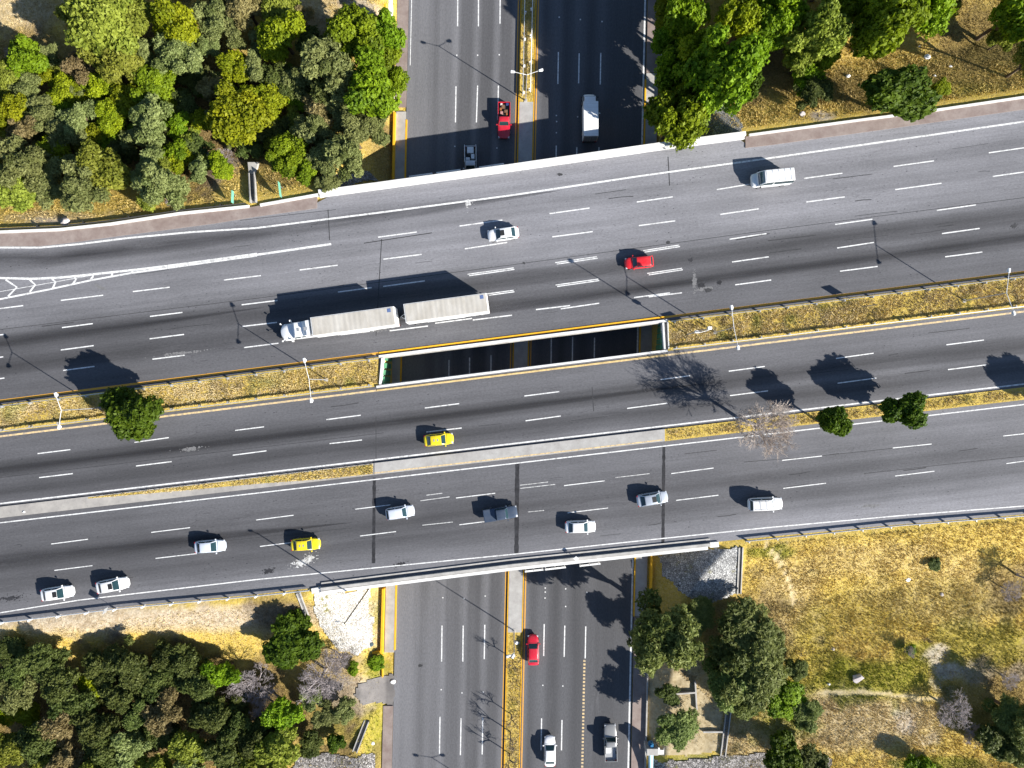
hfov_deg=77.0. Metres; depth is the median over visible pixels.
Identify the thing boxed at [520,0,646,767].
road
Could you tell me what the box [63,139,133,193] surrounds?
olive tree
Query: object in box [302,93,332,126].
dry tree
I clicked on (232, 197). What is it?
road sign
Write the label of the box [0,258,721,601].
tar stain
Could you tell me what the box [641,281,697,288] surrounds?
tyre track
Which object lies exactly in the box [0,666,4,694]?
thicket tree
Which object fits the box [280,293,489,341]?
double trailer truck
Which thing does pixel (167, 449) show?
tyre track
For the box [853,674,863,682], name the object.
boulder
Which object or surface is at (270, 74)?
thicket tree
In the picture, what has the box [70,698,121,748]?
thicket tree
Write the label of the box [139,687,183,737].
dry tree
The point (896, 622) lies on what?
dry grass
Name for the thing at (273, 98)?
yellow green tree
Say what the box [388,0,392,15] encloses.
curved wall
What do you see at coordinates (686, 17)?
broadleaf tree
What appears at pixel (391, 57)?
broadleaf tree
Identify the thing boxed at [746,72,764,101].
dark tree
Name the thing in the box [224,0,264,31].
dry tree
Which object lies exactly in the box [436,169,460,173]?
bridge railing
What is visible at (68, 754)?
dry tree
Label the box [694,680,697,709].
garden wall
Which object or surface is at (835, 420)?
dark tree
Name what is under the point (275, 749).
tree
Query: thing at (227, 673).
broadleaf tree
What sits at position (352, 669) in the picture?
broadleaf tree
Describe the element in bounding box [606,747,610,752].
white board
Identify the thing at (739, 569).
drain channel
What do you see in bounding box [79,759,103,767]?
olive tree
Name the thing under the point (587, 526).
sedan
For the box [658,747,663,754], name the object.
concrete slab
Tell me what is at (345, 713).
mesquite tree
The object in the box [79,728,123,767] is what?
thicket tree
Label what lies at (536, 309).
road marking
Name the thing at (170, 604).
guardrail
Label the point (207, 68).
mesquite tree
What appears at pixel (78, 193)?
mesquite tree
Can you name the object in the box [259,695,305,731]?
broadleaf tree
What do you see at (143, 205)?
olive tree
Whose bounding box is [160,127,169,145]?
mesquite tree
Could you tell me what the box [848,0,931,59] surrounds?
broadleaf tree
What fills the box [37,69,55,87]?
yellow green tree
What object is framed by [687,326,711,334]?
camera mast
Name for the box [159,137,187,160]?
broadleaf tree
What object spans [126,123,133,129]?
broadleaf tree
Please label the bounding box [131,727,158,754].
thicket tree
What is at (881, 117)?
kerb
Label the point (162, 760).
olive tree
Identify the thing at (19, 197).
olive tree
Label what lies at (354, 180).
stone slope
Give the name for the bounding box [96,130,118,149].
broadleaf tree
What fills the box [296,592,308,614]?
drain channel
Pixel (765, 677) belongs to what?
willow tree
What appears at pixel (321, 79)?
mesquite tree
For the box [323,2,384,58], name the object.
broadleaf tree
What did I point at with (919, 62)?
dry grass
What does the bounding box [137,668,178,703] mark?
thicket tree
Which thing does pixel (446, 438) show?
taxi
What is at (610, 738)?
pickup truck
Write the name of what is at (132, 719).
thicket tree
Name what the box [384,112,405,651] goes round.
sidewalk
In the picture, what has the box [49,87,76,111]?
broadleaf tree
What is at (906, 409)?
dark tree
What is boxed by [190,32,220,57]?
mesquite tree
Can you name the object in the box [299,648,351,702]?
bare bush
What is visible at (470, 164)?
pickup truck
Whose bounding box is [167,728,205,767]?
olive tree
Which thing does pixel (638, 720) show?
sidewalk
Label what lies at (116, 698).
thicket tree
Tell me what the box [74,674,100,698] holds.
yellow green tree
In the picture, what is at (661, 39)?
broadleaf tree
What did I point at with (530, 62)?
guardrail
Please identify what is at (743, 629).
willow tree
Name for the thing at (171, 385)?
guardrail
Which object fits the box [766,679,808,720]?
shrub
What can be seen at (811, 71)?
broadleaf tree
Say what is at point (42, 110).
mesquite tree
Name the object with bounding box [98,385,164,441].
dark tree
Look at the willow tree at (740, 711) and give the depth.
91.23 m
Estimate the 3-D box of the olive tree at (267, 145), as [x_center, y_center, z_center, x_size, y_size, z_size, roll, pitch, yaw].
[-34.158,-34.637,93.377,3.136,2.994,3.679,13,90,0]
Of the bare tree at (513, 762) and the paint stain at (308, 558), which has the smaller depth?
the paint stain at (308, 558)
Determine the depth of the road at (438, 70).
97.00 m
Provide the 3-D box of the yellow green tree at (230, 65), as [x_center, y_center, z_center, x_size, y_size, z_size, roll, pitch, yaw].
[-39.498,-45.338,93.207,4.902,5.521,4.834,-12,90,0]
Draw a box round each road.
[392,0,519,767]
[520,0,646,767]
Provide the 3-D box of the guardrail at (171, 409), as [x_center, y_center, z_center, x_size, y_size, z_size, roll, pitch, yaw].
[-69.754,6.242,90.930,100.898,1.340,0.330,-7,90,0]
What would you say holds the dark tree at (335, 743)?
on the ground at (242, 606)
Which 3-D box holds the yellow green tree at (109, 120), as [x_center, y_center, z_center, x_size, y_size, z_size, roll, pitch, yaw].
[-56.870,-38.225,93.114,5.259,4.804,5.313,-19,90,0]
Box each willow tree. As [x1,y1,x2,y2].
[626,629,634,647]
[632,587,704,678]
[702,657,748,713]
[703,595,785,677]
[717,649,789,716]
[733,701,756,720]
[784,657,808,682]
[981,692,1023,735]
[1002,739,1023,767]
[1007,711,1023,749]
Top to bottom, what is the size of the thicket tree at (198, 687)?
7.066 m
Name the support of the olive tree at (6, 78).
on the ground at (242, 606)
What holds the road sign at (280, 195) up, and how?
on the ground at (242, 606)
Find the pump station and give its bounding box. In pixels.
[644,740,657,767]
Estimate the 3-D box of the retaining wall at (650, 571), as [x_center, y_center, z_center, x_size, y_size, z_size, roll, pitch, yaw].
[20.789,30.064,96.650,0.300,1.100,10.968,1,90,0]
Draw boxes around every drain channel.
[248,172,257,202]
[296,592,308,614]
[352,720,369,752]
[720,711,730,756]
[736,547,743,593]
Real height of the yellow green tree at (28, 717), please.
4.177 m
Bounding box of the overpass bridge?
[311,131,745,593]
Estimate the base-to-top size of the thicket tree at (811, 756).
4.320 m
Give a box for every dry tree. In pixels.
[5,114,37,145]
[37,710,72,747]
[43,738,84,767]
[59,51,97,85]
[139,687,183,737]
[194,75,222,101]
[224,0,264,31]
[295,3,315,26]
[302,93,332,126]
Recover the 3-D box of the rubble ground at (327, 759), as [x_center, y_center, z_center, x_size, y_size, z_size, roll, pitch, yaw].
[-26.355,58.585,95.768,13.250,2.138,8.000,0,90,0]
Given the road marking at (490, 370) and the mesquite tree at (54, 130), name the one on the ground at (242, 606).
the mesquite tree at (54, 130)
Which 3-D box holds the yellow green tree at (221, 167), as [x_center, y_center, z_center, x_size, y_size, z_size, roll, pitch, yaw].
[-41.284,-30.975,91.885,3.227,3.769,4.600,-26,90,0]
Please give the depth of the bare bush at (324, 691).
93.13 m
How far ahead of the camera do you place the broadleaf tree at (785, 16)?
86.26 m
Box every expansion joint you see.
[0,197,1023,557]
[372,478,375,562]
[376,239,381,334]
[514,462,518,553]
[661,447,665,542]
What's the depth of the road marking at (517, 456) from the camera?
90.79 m
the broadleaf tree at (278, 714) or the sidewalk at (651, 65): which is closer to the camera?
the broadleaf tree at (278, 714)
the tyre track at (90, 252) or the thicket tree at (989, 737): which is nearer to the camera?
the tyre track at (90, 252)
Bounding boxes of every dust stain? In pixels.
[95,271,893,509]
[418,173,1018,666]
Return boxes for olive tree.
[0,56,20,96]
[0,131,6,138]
[0,175,36,212]
[0,731,24,767]
[26,746,60,767]
[48,59,67,74]
[53,3,72,28]
[59,0,139,56]
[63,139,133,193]
[70,143,81,155]
[76,46,145,84]
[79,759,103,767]
[89,95,106,102]
[120,0,152,38]
[135,751,173,767]
[136,191,159,212]
[157,156,172,171]
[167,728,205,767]
[180,127,200,142]
[233,752,264,767]
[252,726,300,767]
[261,0,301,19]
[263,135,274,150]
[268,161,277,171]
[277,60,293,68]
[282,105,299,128]
[781,0,855,56]
[781,47,823,78]
[951,0,963,19]
[986,30,1012,51]
[1004,41,1023,77]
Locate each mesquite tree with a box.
[0,133,51,193]
[0,674,37,715]
[6,72,41,110]
[20,94,56,133]
[34,171,63,210]
[36,153,75,185]
[38,42,61,66]
[44,109,87,152]
[54,99,96,136]
[59,160,110,212]
[69,83,86,103]
[109,729,151,767]
[119,124,146,149]
[128,92,174,146]
[128,143,164,179]
[130,162,190,210]
[136,36,155,65]
[151,32,203,74]
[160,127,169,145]
[172,752,205,767]
[187,172,201,182]
[188,155,209,183]
[190,0,236,41]
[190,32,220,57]
[198,65,210,80]
[210,70,223,78]
[216,13,246,49]
[243,48,263,82]
[247,27,259,49]
[255,130,267,142]
[280,66,314,101]
[289,114,336,146]
[299,33,355,106]
[299,685,324,712]
[305,142,336,176]
[308,74,323,91]
[310,698,340,728]
[314,172,341,192]
[321,95,347,133]
[321,132,363,181]
[334,695,356,725]
[340,108,378,148]
[357,112,389,147]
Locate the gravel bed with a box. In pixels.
[648,666,722,756]
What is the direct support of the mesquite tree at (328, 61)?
on the ground at (242, 606)
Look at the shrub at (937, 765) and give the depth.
93.41 m
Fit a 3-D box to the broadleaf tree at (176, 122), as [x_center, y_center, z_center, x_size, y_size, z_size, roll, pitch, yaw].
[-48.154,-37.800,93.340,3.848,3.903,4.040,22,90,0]
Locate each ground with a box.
[0,0,1023,767]
[0,357,378,431]
[0,497,83,517]
[84,463,373,507]
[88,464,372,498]
[293,753,374,767]
[374,429,664,474]
[505,632,520,767]
[508,102,532,631]
[520,0,534,101]
[653,753,831,767]
[665,387,1023,440]
[668,276,1023,350]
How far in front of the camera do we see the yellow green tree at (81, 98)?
92.43 m
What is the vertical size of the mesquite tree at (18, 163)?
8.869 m
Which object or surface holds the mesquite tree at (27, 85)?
on the ground at (242, 606)
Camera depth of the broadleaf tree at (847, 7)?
87.29 m
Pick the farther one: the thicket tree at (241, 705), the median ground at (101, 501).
the thicket tree at (241, 705)
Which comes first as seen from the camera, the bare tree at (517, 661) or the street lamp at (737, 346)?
the street lamp at (737, 346)
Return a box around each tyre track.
[58,250,119,257]
[114,539,198,547]
[115,317,193,327]
[135,446,197,453]
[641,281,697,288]
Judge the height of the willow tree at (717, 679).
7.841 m
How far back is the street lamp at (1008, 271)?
83.14 m
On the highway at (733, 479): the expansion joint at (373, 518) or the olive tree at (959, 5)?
the expansion joint at (373, 518)
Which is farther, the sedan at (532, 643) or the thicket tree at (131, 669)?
the sedan at (532, 643)
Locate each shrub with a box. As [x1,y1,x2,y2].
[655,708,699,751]
[686,595,716,638]
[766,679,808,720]
[791,695,824,733]
[792,73,833,110]
[928,557,940,571]
[931,76,951,94]
[934,762,943,767]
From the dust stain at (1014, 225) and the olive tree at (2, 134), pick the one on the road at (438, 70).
the dust stain at (1014, 225)
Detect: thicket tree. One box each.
[0,635,26,667]
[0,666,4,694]
[1,647,31,689]
[11,721,57,765]
[15,642,71,683]
[32,129,45,140]
[36,656,82,703]
[46,688,97,724]
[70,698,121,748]
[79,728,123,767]
[80,648,118,688]
[96,676,140,714]
[100,634,152,691]
[105,137,138,164]
[121,695,156,731]
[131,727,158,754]
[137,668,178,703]
[151,637,180,673]
[157,722,181,749]
[163,642,201,682]
[171,86,198,123]
[176,69,206,90]
[176,670,216,703]
[182,133,215,160]
[187,695,230,734]
[198,658,211,671]
[201,735,242,767]
[217,702,252,741]
[228,690,249,715]
[233,726,274,760]
[235,140,263,158]
[250,716,273,738]
[257,61,297,100]
[262,116,292,137]
[295,25,324,59]
[299,728,324,759]
[654,683,680,707]
[798,742,829,767]
[974,722,1013,762]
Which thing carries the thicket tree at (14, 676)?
on the ground at (242, 606)
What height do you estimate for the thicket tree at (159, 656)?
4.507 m
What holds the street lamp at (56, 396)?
on the median ground at (44, 416)
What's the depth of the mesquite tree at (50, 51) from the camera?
92.53 m
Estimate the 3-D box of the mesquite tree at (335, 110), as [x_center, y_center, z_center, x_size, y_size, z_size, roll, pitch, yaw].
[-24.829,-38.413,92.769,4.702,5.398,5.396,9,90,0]
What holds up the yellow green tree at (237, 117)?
on the ground at (242, 606)
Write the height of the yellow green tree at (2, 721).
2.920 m
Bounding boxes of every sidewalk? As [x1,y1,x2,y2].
[0,197,317,245]
[382,705,392,767]
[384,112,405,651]
[396,0,408,107]
[631,617,646,767]
[635,73,657,615]
[646,0,659,72]
[745,99,1023,147]
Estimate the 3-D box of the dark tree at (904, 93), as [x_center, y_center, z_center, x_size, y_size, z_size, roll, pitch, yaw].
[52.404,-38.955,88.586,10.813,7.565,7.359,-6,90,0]
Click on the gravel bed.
(707, 742)
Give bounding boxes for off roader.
[747,496,782,511]
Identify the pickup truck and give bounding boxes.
[463,144,476,169]
[483,505,517,522]
[496,102,511,138]
[603,723,618,761]
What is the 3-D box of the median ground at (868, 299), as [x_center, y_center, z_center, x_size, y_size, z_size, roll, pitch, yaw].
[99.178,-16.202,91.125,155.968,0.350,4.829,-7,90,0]
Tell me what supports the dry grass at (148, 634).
on the ground at (242, 606)
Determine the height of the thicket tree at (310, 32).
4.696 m
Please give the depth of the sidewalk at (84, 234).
90.87 m
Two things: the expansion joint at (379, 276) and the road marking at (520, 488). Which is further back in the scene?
the expansion joint at (379, 276)
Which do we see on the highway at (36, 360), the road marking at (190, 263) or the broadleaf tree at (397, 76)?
the road marking at (190, 263)
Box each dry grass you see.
[0,0,391,224]
[0,278,1023,428]
[0,599,380,767]
[89,390,1023,498]
[506,0,534,767]
[652,592,747,750]
[695,0,1023,134]
[719,519,1023,767]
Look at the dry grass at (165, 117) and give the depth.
94.91 m
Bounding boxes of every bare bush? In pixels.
[207,148,233,162]
[223,662,277,709]
[249,692,279,720]
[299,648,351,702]
[315,679,335,707]
[320,645,353,673]
[904,645,914,657]
[936,687,972,729]
[964,723,981,748]
[999,671,1020,689]
[1000,581,1023,601]
[1013,569,1023,592]
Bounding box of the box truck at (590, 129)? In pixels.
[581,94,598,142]
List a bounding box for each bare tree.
[502,714,515,728]
[502,753,520,767]
[503,731,516,753]
[505,659,518,671]
[726,400,800,458]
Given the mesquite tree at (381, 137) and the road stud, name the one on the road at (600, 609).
the road stud
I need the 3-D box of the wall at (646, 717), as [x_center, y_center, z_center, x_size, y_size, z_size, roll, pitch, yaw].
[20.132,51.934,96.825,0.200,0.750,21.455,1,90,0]
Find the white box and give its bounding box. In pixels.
[467,147,473,153]
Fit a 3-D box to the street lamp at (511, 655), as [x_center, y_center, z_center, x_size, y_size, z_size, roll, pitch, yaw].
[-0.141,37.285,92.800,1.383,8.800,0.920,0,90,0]
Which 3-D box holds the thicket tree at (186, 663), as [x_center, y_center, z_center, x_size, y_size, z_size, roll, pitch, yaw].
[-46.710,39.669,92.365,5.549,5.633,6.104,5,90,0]
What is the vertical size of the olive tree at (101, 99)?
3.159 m
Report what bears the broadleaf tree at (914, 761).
on the ground at (242, 606)
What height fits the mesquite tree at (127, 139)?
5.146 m
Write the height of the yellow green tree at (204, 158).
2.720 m
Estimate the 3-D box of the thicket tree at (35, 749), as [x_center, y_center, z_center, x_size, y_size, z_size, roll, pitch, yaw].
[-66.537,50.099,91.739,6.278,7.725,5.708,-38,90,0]
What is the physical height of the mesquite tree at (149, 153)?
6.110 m
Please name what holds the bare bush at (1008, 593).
on the ground at (242, 606)
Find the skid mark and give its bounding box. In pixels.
[14,143,987,577]
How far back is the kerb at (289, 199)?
90.70 m
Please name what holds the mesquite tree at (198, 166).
on the ground at (242, 606)
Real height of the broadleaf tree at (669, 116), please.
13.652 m
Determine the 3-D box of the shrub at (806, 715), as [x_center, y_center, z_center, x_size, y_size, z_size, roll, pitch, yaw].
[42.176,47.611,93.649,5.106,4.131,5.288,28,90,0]
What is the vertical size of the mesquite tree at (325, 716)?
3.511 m
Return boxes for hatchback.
[385,504,414,519]
[624,255,653,269]
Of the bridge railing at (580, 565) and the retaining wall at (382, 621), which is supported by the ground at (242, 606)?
the retaining wall at (382, 621)
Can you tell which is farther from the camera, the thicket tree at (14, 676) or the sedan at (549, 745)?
the sedan at (549, 745)
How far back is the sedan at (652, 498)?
89.95 m
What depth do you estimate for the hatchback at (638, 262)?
89.84 m
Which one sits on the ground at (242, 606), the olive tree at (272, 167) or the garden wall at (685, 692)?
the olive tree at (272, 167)
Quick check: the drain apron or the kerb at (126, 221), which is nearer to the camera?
the kerb at (126, 221)
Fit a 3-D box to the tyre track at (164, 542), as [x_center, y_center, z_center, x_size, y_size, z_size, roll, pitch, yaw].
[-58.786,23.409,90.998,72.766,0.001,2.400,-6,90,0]
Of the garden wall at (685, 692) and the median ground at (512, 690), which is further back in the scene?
the median ground at (512, 690)
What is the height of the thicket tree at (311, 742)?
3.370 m
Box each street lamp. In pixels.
[54,392,100,428]
[303,358,327,402]
[506,629,515,658]
[511,68,542,101]
[713,305,739,349]
[962,268,1015,315]
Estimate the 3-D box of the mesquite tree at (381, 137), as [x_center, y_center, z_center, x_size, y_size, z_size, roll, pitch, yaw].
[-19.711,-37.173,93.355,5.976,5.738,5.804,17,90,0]
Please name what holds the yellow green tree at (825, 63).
on the ground at (242, 606)
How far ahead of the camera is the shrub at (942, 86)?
90.40 m
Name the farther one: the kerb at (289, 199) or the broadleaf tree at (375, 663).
the broadleaf tree at (375, 663)
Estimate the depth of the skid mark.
91.00 m
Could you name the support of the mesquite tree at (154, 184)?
on the ground at (242, 606)
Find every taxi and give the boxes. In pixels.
[291,537,320,551]
[424,432,453,446]
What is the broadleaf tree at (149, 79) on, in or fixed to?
on the ground at (242, 606)
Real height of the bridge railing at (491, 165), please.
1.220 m
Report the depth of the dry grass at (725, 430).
90.82 m
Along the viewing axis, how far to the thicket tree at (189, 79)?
93.04 m
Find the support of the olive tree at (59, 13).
on the ground at (242, 606)
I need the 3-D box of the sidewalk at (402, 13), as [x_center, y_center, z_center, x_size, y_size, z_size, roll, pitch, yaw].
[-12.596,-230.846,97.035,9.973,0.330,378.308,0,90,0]
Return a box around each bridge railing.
[409,173,432,177]
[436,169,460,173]
[479,163,503,167]
[525,561,600,571]
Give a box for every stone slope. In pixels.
[314,588,373,654]
[336,171,378,186]
[658,546,737,602]
[697,105,742,136]
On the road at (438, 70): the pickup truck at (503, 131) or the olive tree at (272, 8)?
the pickup truck at (503, 131)
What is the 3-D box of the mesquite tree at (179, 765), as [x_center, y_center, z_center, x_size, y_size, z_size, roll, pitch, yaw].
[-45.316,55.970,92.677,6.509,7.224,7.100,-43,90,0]
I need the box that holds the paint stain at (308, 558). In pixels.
[290,199,472,568]
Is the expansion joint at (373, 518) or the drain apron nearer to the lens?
the expansion joint at (373, 518)
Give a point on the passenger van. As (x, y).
(780, 177)
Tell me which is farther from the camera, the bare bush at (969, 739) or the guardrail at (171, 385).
the bare bush at (969, 739)
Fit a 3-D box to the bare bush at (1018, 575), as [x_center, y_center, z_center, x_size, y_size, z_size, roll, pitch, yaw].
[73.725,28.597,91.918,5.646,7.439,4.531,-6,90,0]
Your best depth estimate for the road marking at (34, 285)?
90.98 m
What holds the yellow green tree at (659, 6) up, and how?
on the ground at (242, 606)
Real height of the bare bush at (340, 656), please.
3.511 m
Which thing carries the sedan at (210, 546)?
on the highway at (733, 479)
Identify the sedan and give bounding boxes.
[40,584,74,600]
[95,576,129,593]
[194,538,226,553]
[487,226,518,242]
[526,634,539,664]
[543,735,556,766]
[565,519,595,534]
[636,490,667,506]
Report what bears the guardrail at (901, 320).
on the median ground at (868, 299)
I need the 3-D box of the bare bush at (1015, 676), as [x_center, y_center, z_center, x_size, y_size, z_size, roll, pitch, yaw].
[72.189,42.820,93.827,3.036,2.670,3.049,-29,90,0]
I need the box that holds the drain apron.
[248,162,258,173]
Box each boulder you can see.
[60,217,69,224]
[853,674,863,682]
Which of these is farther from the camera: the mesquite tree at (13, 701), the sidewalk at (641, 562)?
the sidewalk at (641, 562)
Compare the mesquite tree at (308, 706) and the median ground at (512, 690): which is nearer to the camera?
the mesquite tree at (308, 706)
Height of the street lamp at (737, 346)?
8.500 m
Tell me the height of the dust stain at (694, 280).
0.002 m
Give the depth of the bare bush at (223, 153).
92.27 m
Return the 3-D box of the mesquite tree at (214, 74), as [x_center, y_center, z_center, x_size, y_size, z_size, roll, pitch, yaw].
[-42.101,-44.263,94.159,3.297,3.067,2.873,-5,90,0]
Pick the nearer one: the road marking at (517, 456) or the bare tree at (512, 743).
the road marking at (517, 456)
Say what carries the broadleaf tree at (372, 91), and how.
on the ground at (242, 606)
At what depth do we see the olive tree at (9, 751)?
90.18 m
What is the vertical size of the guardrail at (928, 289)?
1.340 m
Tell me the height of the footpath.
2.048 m
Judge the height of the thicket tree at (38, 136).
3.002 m
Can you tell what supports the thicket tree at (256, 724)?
on the ground at (242, 606)
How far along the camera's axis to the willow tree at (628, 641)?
94.31 m
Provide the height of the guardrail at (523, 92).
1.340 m
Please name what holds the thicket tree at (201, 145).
on the ground at (242, 606)
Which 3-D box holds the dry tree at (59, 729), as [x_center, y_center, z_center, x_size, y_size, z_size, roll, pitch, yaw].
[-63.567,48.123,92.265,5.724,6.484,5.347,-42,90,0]
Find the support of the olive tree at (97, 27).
on the ground at (242, 606)
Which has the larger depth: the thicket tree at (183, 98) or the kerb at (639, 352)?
the kerb at (639, 352)
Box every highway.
[0,110,1023,404]
[0,308,1023,506]
[0,400,1023,621]
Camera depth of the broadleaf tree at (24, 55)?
90.48 m
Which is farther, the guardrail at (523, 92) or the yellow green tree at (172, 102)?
the guardrail at (523, 92)
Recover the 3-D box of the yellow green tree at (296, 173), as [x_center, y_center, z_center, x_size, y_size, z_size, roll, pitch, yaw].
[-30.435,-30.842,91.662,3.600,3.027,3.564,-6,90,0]
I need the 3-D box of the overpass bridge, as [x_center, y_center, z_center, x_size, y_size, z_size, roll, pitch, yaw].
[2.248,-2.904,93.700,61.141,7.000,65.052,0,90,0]
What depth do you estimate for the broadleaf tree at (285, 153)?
89.20 m
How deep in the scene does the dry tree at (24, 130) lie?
90.64 m
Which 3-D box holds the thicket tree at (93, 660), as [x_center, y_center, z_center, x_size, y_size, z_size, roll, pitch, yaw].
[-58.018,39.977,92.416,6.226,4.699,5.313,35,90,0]
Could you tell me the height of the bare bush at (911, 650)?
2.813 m
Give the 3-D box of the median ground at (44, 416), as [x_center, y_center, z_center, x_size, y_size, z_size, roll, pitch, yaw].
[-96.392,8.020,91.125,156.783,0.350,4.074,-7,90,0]
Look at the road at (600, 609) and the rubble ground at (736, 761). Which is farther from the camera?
the road at (600, 609)
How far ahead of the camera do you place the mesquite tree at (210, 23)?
90.56 m
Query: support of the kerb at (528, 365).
on the ground at (242, 606)
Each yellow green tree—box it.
[0,92,27,127]
[0,710,12,726]
[3,700,41,727]
[35,135,71,158]
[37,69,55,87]
[46,71,75,105]
[72,81,88,103]
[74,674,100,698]
[79,123,103,146]
[80,70,117,99]
[94,97,128,137]
[108,82,140,118]
[150,0,200,45]
[167,98,177,110]
[168,147,194,174]
[188,107,211,130]
[193,153,210,171]
[204,78,274,147]
[207,150,234,179]
[214,49,248,83]
[226,80,237,90]
[240,83,266,95]
[254,9,305,62]
[258,80,289,121]
[294,157,304,177]
[653,0,670,28]
[675,25,712,61]
[713,0,762,43]
[813,50,841,70]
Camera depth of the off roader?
89.58 m
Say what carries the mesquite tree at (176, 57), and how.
on the ground at (242, 606)
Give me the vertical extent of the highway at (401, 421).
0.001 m
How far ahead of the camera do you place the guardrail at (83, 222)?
90.63 m
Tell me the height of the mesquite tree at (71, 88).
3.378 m
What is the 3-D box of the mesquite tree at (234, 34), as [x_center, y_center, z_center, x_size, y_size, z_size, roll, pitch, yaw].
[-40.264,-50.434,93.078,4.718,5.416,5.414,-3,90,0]
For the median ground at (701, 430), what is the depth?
90.88 m
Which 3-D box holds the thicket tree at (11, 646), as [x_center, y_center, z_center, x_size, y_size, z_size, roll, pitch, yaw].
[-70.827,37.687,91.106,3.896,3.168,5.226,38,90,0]
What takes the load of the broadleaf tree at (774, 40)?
on the ground at (242, 606)
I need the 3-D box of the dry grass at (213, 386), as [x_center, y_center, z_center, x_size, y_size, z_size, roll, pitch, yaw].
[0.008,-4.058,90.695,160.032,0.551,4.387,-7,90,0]
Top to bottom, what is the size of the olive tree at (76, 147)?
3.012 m
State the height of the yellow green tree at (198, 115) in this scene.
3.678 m
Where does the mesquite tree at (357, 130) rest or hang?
on the ground at (242, 606)
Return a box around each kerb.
[0,205,249,232]
[260,193,318,206]
[394,119,406,649]
[504,0,521,767]
[519,0,536,767]
[633,79,646,615]
[748,96,1023,135]
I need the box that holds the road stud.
[441,16,645,692]
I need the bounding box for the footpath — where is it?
[354,674,396,705]
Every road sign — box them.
[231,190,235,203]
[278,182,282,197]
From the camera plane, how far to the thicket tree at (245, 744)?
89.98 m
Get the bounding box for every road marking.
[0,121,1023,612]
[0,147,1023,570]
[0,253,256,299]
[0,265,171,296]
[0,271,1023,401]
[0,311,1023,436]
[374,439,661,473]
[410,0,645,767]
[420,473,649,525]
[439,0,600,754]
[501,0,538,767]
[581,660,585,767]
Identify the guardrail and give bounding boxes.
[0,203,245,228]
[0,358,378,407]
[0,384,369,430]
[0,590,308,624]
[522,1,525,95]
[529,0,532,92]
[671,277,1021,322]
[675,305,1023,348]
[745,515,1023,542]
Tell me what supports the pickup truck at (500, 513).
on the highway at (733, 479)
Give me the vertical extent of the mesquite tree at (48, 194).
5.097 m
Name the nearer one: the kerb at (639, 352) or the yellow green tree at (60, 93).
the yellow green tree at (60, 93)
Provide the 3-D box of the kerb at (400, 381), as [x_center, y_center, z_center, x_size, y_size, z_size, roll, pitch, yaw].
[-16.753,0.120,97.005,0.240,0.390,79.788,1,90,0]
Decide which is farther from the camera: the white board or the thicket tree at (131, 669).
the white board
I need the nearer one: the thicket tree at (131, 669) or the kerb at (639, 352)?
the thicket tree at (131, 669)
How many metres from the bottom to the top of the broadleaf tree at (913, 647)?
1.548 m
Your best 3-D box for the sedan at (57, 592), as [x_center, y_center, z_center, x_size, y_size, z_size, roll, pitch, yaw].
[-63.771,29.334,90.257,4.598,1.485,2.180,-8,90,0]
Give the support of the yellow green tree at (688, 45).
on the ground at (242, 606)
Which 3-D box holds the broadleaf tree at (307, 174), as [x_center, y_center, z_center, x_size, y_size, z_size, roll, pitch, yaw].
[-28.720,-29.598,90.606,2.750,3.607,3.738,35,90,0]
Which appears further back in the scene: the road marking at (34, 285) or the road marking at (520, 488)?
the road marking at (520, 488)
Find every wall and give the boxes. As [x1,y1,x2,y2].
[380,587,385,653]
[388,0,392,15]
[392,112,395,179]
[644,674,647,767]
[648,556,652,603]
[676,691,694,694]
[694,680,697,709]
[703,730,722,732]
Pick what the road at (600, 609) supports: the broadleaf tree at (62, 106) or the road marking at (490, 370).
the road marking at (490, 370)
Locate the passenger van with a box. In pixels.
[750,167,794,188]
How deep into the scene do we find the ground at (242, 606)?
94.83 m
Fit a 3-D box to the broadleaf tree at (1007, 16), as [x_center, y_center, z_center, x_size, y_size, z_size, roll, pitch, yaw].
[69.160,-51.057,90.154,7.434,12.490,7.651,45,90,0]
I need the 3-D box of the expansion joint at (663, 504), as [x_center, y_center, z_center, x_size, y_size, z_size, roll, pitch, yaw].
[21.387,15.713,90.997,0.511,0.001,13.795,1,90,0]
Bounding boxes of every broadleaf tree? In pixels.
[5,33,49,80]
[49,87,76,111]
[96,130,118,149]
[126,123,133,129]
[129,64,176,102]
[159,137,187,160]
[164,110,189,135]
[167,130,188,139]
[199,661,242,687]
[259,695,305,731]
[264,130,309,179]
[288,91,312,112]
[295,159,318,186]
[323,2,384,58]
[343,45,401,118]
[347,660,358,676]
[367,654,384,671]
[368,7,407,55]
[381,46,403,73]
[386,66,410,93]
[642,82,709,152]
[650,26,678,54]
[652,44,685,92]
[663,0,710,40]
[679,22,770,116]
[679,87,719,121]
[756,0,811,36]
[763,28,785,51]
[791,62,826,95]
[817,0,854,20]
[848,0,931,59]
[850,0,869,20]
[903,753,935,767]
[905,644,915,656]
[914,0,959,41]
[975,0,1023,43]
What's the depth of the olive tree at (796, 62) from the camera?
89.46 m
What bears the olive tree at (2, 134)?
on the ground at (242, 606)
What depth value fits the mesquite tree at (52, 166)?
89.50 m
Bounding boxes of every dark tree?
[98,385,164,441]
[261,608,324,669]
[326,733,346,754]
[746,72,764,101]
[763,729,802,767]
[815,405,853,436]
[858,64,942,122]
[878,390,928,429]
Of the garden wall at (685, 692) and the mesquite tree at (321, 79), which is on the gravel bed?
the garden wall at (685, 692)
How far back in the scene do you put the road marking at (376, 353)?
90.99 m
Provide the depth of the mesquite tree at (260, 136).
92.42 m

